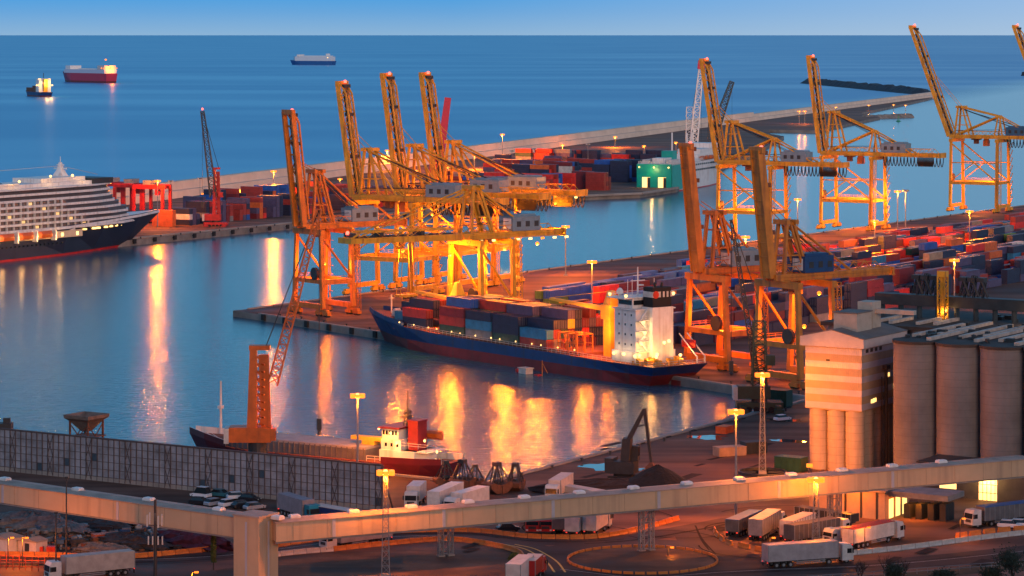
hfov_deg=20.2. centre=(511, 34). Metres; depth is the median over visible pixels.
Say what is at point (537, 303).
shipping container
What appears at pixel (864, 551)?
road barrier
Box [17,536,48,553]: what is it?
shed
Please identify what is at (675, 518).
road barrier
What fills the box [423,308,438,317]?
shipping container
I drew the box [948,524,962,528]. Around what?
road patch
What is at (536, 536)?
road barrier
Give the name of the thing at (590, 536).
road barrier
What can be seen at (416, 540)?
road barrier
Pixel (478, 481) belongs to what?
clamshell grab
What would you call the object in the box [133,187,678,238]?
quay kerb
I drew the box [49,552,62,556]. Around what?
road barrier
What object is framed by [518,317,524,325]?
door
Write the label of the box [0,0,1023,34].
sky
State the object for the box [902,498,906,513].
open door
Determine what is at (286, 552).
road barrier
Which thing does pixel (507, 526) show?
parked car
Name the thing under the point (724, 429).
skip
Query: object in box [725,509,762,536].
trailer
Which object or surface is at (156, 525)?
telecom mast
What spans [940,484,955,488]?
lit window
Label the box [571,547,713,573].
roundabout island
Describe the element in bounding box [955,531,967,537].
road barrier
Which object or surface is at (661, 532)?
road
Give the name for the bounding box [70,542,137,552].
rubble heap
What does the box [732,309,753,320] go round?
shipping container
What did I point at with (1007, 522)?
parked car
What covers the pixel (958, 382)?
grain silos
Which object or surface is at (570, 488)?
trailer
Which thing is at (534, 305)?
shipping container
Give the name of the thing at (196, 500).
parked car
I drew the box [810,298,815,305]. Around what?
door
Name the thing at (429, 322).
door
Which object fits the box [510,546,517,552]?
road barrier
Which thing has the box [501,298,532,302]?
shipping container
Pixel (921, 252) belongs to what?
shipping container
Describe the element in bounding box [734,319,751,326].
shipping container
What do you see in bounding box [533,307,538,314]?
door
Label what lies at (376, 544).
road barrier
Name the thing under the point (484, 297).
shipping container
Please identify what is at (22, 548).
street lamp
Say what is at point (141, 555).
road barrier
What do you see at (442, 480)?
clamshell grab
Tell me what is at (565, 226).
floodlight mast
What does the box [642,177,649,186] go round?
stern door
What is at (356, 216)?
gantry crane
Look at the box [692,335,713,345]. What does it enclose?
shipping container
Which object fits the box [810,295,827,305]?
shipping container
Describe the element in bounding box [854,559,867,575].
bush
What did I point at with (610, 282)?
shipping container
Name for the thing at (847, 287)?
door
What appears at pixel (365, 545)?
road barrier
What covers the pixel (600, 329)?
door
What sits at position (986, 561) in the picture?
road patch
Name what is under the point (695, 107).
mobile crane
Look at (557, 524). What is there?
lorry
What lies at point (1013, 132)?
gantry crane
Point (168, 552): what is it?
road barrier
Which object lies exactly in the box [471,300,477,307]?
door
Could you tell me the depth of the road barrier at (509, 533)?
516.27 m
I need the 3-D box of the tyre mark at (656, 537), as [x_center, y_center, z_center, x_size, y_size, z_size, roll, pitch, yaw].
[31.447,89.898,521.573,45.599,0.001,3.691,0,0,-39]
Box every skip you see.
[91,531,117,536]
[712,444,746,456]
[715,424,733,433]
[740,440,767,453]
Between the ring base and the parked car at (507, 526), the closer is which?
the parked car at (507, 526)
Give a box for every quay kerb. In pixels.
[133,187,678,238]
[247,205,1023,308]
[258,313,804,396]
[388,473,432,479]
[487,399,804,482]
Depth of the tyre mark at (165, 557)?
495.91 m
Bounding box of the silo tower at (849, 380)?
[799,300,915,470]
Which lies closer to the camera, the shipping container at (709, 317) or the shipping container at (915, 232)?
the shipping container at (709, 317)
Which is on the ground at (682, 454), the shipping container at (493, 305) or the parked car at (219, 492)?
the parked car at (219, 492)
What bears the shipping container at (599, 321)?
on the shipping container at (599, 330)
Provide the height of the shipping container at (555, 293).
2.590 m
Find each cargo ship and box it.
[26,73,52,96]
[63,59,116,82]
[189,381,462,477]
[290,54,335,64]
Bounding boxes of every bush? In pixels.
[506,552,518,560]
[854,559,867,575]
[876,555,892,572]
[882,562,906,575]
[896,559,909,575]
[928,566,958,575]
[978,564,1003,575]
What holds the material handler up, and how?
on the ground at (682, 454)
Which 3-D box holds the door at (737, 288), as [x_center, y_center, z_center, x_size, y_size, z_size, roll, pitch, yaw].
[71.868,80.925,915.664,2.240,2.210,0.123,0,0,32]
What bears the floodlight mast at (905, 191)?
on the ground at (682, 454)
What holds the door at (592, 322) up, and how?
in the shipping container at (592, 321)
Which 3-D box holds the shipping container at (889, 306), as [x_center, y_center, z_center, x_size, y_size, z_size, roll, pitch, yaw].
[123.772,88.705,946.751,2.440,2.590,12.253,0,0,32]
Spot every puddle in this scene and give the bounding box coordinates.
[577,463,604,470]
[685,435,720,439]
[701,435,728,436]
[767,418,801,421]
[769,439,806,442]
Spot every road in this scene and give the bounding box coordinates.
[0,531,553,575]
[470,516,730,544]
[527,539,761,575]
[672,528,732,546]
[739,545,1023,575]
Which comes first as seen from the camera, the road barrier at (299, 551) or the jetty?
the road barrier at (299, 551)
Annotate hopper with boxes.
[63,411,109,437]
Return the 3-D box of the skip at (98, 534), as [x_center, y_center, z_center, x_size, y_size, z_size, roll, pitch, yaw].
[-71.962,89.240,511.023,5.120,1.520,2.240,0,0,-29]
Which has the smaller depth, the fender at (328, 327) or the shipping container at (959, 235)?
the fender at (328, 327)
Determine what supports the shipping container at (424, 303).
on the shipping container at (435, 313)
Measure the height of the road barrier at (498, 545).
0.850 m
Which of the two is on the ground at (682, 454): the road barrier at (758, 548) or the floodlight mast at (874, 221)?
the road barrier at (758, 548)
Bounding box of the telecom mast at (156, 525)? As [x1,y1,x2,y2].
[146,499,162,575]
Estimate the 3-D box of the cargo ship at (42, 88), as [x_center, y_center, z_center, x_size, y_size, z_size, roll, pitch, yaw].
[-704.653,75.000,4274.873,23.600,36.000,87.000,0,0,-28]
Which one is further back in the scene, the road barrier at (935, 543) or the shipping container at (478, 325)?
the shipping container at (478, 325)
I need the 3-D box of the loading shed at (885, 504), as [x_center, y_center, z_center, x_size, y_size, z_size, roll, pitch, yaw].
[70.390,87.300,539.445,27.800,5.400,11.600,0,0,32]
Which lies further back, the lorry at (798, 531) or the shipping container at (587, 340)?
the shipping container at (587, 340)
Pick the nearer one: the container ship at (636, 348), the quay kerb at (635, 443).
the quay kerb at (635, 443)
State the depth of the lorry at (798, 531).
508.70 m
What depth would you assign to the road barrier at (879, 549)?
500.31 m
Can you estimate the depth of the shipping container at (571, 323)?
789.55 m
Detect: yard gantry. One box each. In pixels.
[107,177,131,210]
[113,178,152,222]
[132,180,171,210]
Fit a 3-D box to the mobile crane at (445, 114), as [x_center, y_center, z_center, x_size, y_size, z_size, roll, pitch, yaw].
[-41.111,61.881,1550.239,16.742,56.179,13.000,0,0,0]
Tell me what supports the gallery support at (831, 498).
on the ground at (682, 454)
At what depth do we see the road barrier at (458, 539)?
511.00 m
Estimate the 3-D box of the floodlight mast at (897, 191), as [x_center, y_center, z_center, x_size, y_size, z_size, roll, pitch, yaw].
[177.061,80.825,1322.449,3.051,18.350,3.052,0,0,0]
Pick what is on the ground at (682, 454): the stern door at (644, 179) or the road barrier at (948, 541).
the road barrier at (948, 541)
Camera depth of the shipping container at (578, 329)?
791.07 m
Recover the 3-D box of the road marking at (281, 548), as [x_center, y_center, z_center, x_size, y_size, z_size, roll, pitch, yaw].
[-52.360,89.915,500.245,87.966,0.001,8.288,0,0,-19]
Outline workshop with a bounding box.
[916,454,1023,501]
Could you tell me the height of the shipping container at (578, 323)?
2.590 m
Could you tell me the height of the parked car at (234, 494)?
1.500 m
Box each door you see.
[25,543,28,550]
[426,310,432,318]
[427,319,432,326]
[433,301,439,308]
[433,310,438,317]
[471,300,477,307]
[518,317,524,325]
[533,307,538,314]
[547,331,552,338]
[547,340,552,348]
[554,321,559,328]
[554,330,559,338]
[554,340,559,347]
[561,320,567,328]
[561,330,567,337]
[568,310,574,318]
[568,320,574,327]
[575,310,581,317]
[575,319,581,327]
[582,319,588,326]
[582,328,588,336]
[589,318,595,326]
[589,328,595,335]
[590,309,595,316]
[590,337,595,345]
[597,318,602,325]
[597,327,602,335]
[597,337,602,344]
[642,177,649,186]
[658,177,663,187]
[735,285,739,291]
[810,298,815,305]
[810,315,815,321]
[844,284,850,290]
[844,292,850,298]
[844,300,850,306]
[889,498,893,518]
[896,497,899,515]
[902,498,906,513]
[919,244,923,249]
[946,240,950,245]
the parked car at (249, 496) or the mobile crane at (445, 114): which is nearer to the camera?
the parked car at (249, 496)
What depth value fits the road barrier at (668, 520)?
530.50 m
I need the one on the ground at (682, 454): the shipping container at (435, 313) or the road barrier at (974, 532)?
the road barrier at (974, 532)
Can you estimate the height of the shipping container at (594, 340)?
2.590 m
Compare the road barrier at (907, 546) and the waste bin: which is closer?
the waste bin
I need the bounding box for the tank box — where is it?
[774,454,807,472]
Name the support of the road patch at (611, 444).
on the ground at (682, 454)
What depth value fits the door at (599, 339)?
795.36 m
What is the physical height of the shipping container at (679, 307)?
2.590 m
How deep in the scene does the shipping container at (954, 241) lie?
1120.17 m
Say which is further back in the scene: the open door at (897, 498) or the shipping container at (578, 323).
the shipping container at (578, 323)
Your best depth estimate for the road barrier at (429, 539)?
510.85 m
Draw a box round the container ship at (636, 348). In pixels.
[370,267,706,385]
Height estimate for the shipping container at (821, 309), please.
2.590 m
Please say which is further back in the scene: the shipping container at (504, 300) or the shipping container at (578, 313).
the shipping container at (504, 300)
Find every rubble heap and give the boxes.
[0,509,64,532]
[34,519,92,537]
[63,515,136,532]
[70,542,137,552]
[98,531,172,551]
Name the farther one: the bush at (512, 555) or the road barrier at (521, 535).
the road barrier at (521, 535)
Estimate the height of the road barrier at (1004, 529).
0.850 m
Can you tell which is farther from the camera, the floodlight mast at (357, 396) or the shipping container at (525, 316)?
the shipping container at (525, 316)
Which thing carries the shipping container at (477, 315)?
on the shipping container at (478, 325)
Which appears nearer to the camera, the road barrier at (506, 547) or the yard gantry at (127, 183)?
the road barrier at (506, 547)
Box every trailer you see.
[318,503,362,513]
[427,481,463,504]
[565,484,602,492]
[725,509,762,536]
[779,512,815,539]
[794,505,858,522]
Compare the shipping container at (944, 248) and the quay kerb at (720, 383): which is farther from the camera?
the shipping container at (944, 248)
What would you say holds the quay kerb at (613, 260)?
on the ground at (682, 454)
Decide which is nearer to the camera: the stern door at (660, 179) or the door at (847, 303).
the door at (847, 303)
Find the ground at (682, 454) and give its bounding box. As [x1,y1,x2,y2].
[0,206,1023,575]
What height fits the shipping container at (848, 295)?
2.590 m
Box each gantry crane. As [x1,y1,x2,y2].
[281,109,406,316]
[335,80,508,298]
[338,185,567,297]
[380,72,550,288]
[419,71,587,286]
[678,142,786,372]
[699,58,849,241]
[745,145,895,389]
[806,55,946,230]
[908,24,1023,212]
[1012,24,1023,59]
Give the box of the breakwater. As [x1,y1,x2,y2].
[801,78,930,93]
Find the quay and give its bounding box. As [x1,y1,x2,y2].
[118,97,931,246]
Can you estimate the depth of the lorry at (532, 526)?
517.75 m
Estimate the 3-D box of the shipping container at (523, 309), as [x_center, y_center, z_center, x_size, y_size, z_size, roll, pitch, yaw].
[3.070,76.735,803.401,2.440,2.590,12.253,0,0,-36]
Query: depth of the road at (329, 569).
483.38 m
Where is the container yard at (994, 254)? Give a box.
[152,148,1023,344]
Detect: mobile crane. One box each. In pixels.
[200,108,228,226]
[224,209,321,452]
[429,97,450,182]
[685,60,704,142]
[707,81,734,141]
[729,219,783,414]
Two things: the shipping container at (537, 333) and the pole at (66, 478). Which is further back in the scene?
the shipping container at (537, 333)
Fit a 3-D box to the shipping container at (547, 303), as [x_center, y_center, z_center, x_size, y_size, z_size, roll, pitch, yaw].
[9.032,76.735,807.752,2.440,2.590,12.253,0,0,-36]
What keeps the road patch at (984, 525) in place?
on the ground at (682, 454)
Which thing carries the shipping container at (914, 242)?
on the shipping container
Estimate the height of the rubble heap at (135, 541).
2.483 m
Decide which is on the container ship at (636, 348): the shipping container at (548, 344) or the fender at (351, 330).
the shipping container at (548, 344)
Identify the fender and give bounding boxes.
[261,314,265,320]
[304,321,308,326]
[326,324,330,330]
[349,327,353,333]
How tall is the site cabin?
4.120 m
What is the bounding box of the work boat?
[515,360,546,375]
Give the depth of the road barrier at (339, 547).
502.28 m
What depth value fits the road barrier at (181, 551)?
498.72 m
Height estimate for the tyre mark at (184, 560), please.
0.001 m
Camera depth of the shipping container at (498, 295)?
830.42 m
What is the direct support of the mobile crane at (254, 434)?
on the ground at (682, 454)
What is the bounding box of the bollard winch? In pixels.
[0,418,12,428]
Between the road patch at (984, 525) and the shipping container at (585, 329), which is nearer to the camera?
the road patch at (984, 525)
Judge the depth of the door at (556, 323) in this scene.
786.48 m
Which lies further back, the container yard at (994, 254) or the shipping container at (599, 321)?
the container yard at (994, 254)
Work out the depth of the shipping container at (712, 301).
898.82 m
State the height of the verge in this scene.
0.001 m
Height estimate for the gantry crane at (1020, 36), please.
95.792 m
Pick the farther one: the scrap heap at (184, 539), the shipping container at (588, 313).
the shipping container at (588, 313)
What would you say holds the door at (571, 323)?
in the shipping container at (571, 323)
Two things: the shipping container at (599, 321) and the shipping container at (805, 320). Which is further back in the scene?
the shipping container at (805, 320)
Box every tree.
[210,535,216,569]
[987,542,1023,575]
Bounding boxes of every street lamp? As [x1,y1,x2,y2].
[7,537,13,566]
[22,537,28,565]
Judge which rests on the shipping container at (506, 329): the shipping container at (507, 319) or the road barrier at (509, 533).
the shipping container at (507, 319)
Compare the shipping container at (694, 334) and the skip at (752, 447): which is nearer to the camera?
the skip at (752, 447)
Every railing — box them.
[0,555,44,562]
[0,562,44,570]
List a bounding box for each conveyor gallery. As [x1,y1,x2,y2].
[0,476,284,538]
[271,455,1023,543]
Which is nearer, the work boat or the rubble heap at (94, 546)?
the rubble heap at (94, 546)
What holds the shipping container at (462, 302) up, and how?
on the shipping container
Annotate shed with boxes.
[0,532,24,550]
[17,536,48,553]
[809,487,963,521]
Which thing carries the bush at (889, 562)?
on the ground at (682, 454)
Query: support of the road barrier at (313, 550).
on the ground at (682, 454)
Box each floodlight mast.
[154,180,160,226]
[350,393,364,461]
[376,469,394,575]
[561,225,569,275]
[587,260,596,303]
[728,409,743,514]
[755,372,769,473]
[794,198,800,225]
[807,476,824,538]
[870,220,877,237]
[894,190,900,228]
[902,190,908,227]
[949,259,958,295]
[966,210,972,239]
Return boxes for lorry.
[44,548,134,575]
[277,492,319,516]
[319,534,392,549]
[403,480,425,506]
[442,485,489,503]
[505,554,533,575]
[524,521,540,533]
[528,553,547,575]
[539,520,552,533]
[543,472,573,494]
[552,518,566,533]
[564,517,584,533]
[582,514,613,535]
[748,508,786,540]
[762,538,853,567]
[783,516,851,541]
[822,525,849,541]
[842,519,904,548]
[963,500,1023,526]
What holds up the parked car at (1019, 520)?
on the ground at (682, 454)
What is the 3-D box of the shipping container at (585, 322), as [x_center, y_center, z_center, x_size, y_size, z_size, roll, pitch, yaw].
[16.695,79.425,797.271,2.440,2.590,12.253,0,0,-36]
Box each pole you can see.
[54,512,57,560]
[65,477,67,554]
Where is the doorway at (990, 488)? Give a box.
[979,480,996,500]
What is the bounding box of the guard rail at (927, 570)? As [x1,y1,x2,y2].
[815,560,1023,575]
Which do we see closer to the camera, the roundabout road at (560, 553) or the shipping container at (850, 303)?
the roundabout road at (560, 553)
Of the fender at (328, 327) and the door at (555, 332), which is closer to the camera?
the door at (555, 332)
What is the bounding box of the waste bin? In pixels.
[46,545,54,551]
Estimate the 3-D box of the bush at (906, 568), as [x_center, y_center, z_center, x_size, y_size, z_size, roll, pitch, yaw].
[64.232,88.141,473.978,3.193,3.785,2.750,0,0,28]
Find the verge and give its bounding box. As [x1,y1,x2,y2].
[870,561,1023,575]
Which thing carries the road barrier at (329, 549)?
on the ground at (682, 454)
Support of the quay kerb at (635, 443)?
on the ground at (682, 454)
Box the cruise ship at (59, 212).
[0,156,159,262]
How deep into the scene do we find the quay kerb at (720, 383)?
873.83 m
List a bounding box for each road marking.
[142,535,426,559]
[506,544,554,571]
[515,544,565,571]
[564,551,1020,575]
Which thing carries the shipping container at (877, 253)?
on the shipping container
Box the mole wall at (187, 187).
[109,92,932,204]
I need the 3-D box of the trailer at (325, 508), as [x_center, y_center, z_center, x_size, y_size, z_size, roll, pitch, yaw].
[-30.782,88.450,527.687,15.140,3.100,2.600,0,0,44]
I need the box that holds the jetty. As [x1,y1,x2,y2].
[863,113,913,118]
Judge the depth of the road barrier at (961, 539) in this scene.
510.34 m
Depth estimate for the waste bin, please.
497.80 m
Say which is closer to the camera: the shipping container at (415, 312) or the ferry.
the shipping container at (415, 312)
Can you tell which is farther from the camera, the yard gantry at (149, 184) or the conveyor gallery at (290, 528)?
the yard gantry at (149, 184)
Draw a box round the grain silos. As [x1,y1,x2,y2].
[820,271,1023,464]
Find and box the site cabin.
[767,388,792,407]
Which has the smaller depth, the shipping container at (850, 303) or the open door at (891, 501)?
the open door at (891, 501)
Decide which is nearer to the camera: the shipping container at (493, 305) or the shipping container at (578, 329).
the shipping container at (578, 329)
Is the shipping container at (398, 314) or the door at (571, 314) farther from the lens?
the shipping container at (398, 314)
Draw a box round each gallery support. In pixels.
[436,528,454,556]
[637,510,654,550]
[827,494,841,516]
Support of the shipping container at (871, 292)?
on the shipping container
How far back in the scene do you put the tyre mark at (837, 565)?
486.57 m
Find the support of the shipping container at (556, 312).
on the shipping container at (571, 323)
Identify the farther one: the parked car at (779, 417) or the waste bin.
the parked car at (779, 417)
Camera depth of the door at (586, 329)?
792.45 m
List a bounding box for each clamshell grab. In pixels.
[432,460,457,485]
[448,459,476,488]
[467,464,486,485]
[480,461,512,493]
[507,463,525,490]
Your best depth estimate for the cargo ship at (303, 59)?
8699.40 m
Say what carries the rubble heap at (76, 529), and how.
on the ground at (682, 454)
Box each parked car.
[188,496,205,505]
[203,497,219,506]
[211,488,228,497]
[218,498,233,507]
[226,491,241,498]
[231,499,247,508]
[238,493,260,500]
[243,501,265,509]
[495,523,520,531]
[773,414,791,421]
[997,519,1021,527]
[1013,518,1023,524]
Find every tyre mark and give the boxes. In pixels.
[58,554,221,560]
[135,549,292,562]
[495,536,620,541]
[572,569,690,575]
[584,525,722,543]
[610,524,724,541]
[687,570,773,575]
[694,525,708,545]
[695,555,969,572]
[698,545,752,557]
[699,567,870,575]
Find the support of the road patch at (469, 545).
on the road at (197, 557)
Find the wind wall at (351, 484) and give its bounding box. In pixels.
[0,428,393,509]
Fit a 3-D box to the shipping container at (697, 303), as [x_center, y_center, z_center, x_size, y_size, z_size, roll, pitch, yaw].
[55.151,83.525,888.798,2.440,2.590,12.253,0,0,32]
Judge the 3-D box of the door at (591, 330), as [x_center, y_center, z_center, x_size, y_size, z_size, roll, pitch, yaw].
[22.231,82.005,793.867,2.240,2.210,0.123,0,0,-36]
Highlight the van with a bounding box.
[190,486,211,497]
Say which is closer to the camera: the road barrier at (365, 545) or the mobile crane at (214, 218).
the road barrier at (365, 545)
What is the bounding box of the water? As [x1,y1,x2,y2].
[0,35,1023,479]
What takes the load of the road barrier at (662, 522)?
on the ground at (682, 454)
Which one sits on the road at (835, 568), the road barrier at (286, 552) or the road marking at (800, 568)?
the road marking at (800, 568)
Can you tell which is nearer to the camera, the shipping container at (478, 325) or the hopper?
the hopper
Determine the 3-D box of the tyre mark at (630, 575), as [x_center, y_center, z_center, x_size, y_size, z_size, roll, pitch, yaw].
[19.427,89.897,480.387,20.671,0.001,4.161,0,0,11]
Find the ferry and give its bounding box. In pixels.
[637,132,719,190]
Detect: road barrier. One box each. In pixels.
[6,551,20,556]
[21,551,34,555]
[35,551,48,556]
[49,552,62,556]
[135,552,147,557]
[148,551,161,556]
[162,550,175,555]
[175,548,188,554]
[189,547,201,552]
[279,543,290,546]
[281,550,293,555]
[293,548,306,554]
[306,547,319,553]
[320,546,333,551]
[334,545,345,550]
[346,543,358,549]
[358,542,371,547]
[371,541,383,546]
[384,540,396,545]
[397,538,409,544]
[409,537,422,542]
[423,536,435,541]
[450,536,462,541]
[454,527,467,531]
[463,537,474,542]
[468,527,480,532]
[474,539,484,544]
[481,528,492,533]
[484,540,493,546]
[492,529,503,534]
[494,542,502,548]
[502,544,510,550]
[504,531,515,536]
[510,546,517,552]
[515,532,527,537]
[528,533,541,538]
[542,534,555,538]
[556,534,569,538]
[570,534,583,538]
[584,534,596,538]
[597,532,609,537]
[609,531,619,536]
[618,529,627,534]
[627,527,635,533]
[659,519,665,525]
[665,517,672,523]
[672,515,679,521]
[725,539,733,545]
[738,542,750,548]
[754,546,761,551]
[857,548,871,554]
[872,547,886,552]
[887,545,901,551]
[901,543,915,549]
[915,542,928,547]
[929,540,941,546]
[942,538,954,544]
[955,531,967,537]
[955,536,968,542]
[968,535,981,540]
[969,530,981,535]
[981,533,994,539]
[982,528,995,533]
[994,532,1008,537]
[997,526,1010,531]
[1008,530,1021,536]
[1013,525,1023,530]
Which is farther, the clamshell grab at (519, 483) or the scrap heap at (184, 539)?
the clamshell grab at (519, 483)
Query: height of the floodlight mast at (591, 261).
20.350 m
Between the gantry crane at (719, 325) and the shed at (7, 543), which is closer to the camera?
the shed at (7, 543)
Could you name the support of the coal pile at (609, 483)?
on the ground at (682, 454)
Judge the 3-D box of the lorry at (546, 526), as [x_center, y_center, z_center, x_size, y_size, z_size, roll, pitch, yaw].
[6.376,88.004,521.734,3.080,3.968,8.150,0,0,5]
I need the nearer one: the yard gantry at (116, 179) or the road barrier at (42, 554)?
the road barrier at (42, 554)
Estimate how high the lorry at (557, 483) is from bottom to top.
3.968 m
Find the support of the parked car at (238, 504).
on the ground at (682, 454)
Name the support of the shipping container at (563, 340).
on the container ship at (636, 348)
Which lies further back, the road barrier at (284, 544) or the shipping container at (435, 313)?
the shipping container at (435, 313)
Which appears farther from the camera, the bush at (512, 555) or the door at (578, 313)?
the door at (578, 313)
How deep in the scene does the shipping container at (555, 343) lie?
786.64 m
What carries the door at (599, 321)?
in the shipping container at (599, 321)
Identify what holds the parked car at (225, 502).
on the ground at (682, 454)
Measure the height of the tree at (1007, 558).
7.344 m
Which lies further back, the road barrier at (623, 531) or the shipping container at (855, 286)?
the shipping container at (855, 286)
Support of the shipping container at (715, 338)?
on the ground at (682, 454)
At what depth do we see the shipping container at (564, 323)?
788.45 m
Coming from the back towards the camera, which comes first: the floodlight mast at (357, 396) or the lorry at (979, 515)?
the floodlight mast at (357, 396)
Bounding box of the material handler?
[605,408,654,477]
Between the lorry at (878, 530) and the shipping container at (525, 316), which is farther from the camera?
the shipping container at (525, 316)
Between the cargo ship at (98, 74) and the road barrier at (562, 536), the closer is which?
the road barrier at (562, 536)
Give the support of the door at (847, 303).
in the shipping container at (850, 303)
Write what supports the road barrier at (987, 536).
on the ground at (682, 454)
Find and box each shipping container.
[395,310,402,320]
[401,301,409,309]
[403,307,432,318]
[403,316,432,327]
[410,297,439,309]
[418,297,445,305]
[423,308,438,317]
[439,305,469,317]
[439,315,464,326]
[439,324,464,335]
[446,296,477,308]
[458,295,483,307]
[465,309,496,321]
[465,319,491,331]
[465,328,491,340]
[467,295,498,298]
[475,309,504,312]
[480,299,511,311]
[484,294,510,297]
[489,299,518,302]
[492,313,524,325]
[492,323,524,335]
[492,332,519,344]
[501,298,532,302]
[502,313,531,325]
[507,303,539,315]
[511,297,539,301]
[518,302,545,314]
[520,327,553,339]
[520,337,553,349]
[521,302,553,305]
[527,317,560,329]
[532,302,560,305]
[537,316,567,328]
[541,306,574,319]
[543,288,568,298]
[543,297,567,304]
[550,306,581,318]
[554,329,560,338]
[554,339,560,347]
[561,329,567,338]
[561,338,567,347]
[563,305,595,317]
[566,319,574,328]
[568,293,587,299]
[568,328,574,337]
[575,318,581,327]
[575,328,581,336]
[582,317,588,327]
[582,327,588,336]
[582,337,588,345]
[584,317,595,326]
[589,327,595,335]
[589,336,595,345]
[596,316,602,326]
[596,326,602,335]
[596,336,602,344]
[600,280,623,284]
[639,280,649,287]
[671,294,683,304]
[671,303,683,311]
[678,270,689,276]
[684,299,703,310]
[691,332,710,337]
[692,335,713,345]
[700,296,717,307]
[707,312,733,323]
[714,335,733,342]
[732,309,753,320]
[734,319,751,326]
[735,282,754,292]
[762,323,772,332]
[764,287,781,290]
[766,319,787,330]
[787,316,808,324]
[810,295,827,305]
[810,304,828,314]
[810,312,828,322]
[844,281,866,291]
[844,289,866,299]
[844,297,866,307]
[855,235,868,242]
[861,278,882,288]
[867,286,883,296]
[872,252,882,255]
[882,232,897,234]
[885,304,897,308]
[896,230,909,235]
[909,229,921,235]
[909,239,926,246]
[919,241,936,249]
[919,248,937,256]
[925,237,939,243]
[937,246,950,250]
[938,235,952,243]
[945,238,963,245]
[951,233,963,237]
[951,244,963,250]
[964,242,975,250]
[965,232,970,238]
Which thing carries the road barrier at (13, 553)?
on the ground at (682, 454)
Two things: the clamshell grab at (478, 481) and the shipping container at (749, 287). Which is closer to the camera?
the clamshell grab at (478, 481)
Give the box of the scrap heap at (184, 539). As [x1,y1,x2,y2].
[152,529,233,552]
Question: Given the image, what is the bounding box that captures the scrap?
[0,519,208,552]
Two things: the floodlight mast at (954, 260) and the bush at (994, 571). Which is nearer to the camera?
the bush at (994, 571)
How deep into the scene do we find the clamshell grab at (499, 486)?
564.78 m
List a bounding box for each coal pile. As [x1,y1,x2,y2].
[527,478,632,493]
[629,464,687,486]
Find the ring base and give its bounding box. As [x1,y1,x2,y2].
[738,467,786,476]
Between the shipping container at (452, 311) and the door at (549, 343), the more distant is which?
the shipping container at (452, 311)
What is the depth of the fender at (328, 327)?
891.27 m
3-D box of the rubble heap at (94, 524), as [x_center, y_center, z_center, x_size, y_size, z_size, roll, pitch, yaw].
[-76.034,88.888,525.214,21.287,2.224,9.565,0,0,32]
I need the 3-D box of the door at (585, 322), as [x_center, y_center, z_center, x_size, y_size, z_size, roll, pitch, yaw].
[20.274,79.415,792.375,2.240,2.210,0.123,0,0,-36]
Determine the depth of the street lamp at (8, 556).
486.46 m
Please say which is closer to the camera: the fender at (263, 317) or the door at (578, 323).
the door at (578, 323)
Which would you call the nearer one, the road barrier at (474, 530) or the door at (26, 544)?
the door at (26, 544)
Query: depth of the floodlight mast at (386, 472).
476.69 m
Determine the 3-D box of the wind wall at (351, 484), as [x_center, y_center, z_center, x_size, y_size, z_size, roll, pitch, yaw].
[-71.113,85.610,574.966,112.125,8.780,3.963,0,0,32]
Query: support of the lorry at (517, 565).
on the ground at (682, 454)
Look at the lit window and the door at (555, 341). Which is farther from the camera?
the door at (555, 341)
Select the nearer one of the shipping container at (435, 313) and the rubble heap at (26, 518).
the rubble heap at (26, 518)
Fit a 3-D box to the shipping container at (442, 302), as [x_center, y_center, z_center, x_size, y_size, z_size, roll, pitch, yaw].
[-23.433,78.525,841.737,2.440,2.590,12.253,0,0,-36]
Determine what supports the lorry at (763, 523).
on the ground at (682, 454)
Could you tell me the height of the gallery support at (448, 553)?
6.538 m
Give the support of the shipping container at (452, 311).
on the shipping container at (451, 321)
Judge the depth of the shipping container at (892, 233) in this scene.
1231.02 m
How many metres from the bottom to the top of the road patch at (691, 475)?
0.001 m
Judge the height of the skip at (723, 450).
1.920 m
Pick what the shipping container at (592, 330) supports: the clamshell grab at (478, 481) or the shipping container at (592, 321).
the shipping container at (592, 321)
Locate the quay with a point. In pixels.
(803, 123)
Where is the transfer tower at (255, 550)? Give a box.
[232,509,278,575]
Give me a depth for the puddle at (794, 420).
671.28 m
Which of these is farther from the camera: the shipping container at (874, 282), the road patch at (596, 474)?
the shipping container at (874, 282)
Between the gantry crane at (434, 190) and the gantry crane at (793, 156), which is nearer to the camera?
the gantry crane at (434, 190)
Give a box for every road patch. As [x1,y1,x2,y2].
[462,543,478,547]
[463,547,478,551]
[581,472,604,477]
[602,442,621,446]
[682,473,701,478]
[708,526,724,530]
[888,556,901,561]
[915,548,936,553]
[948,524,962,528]
[970,559,995,564]
[971,522,994,527]

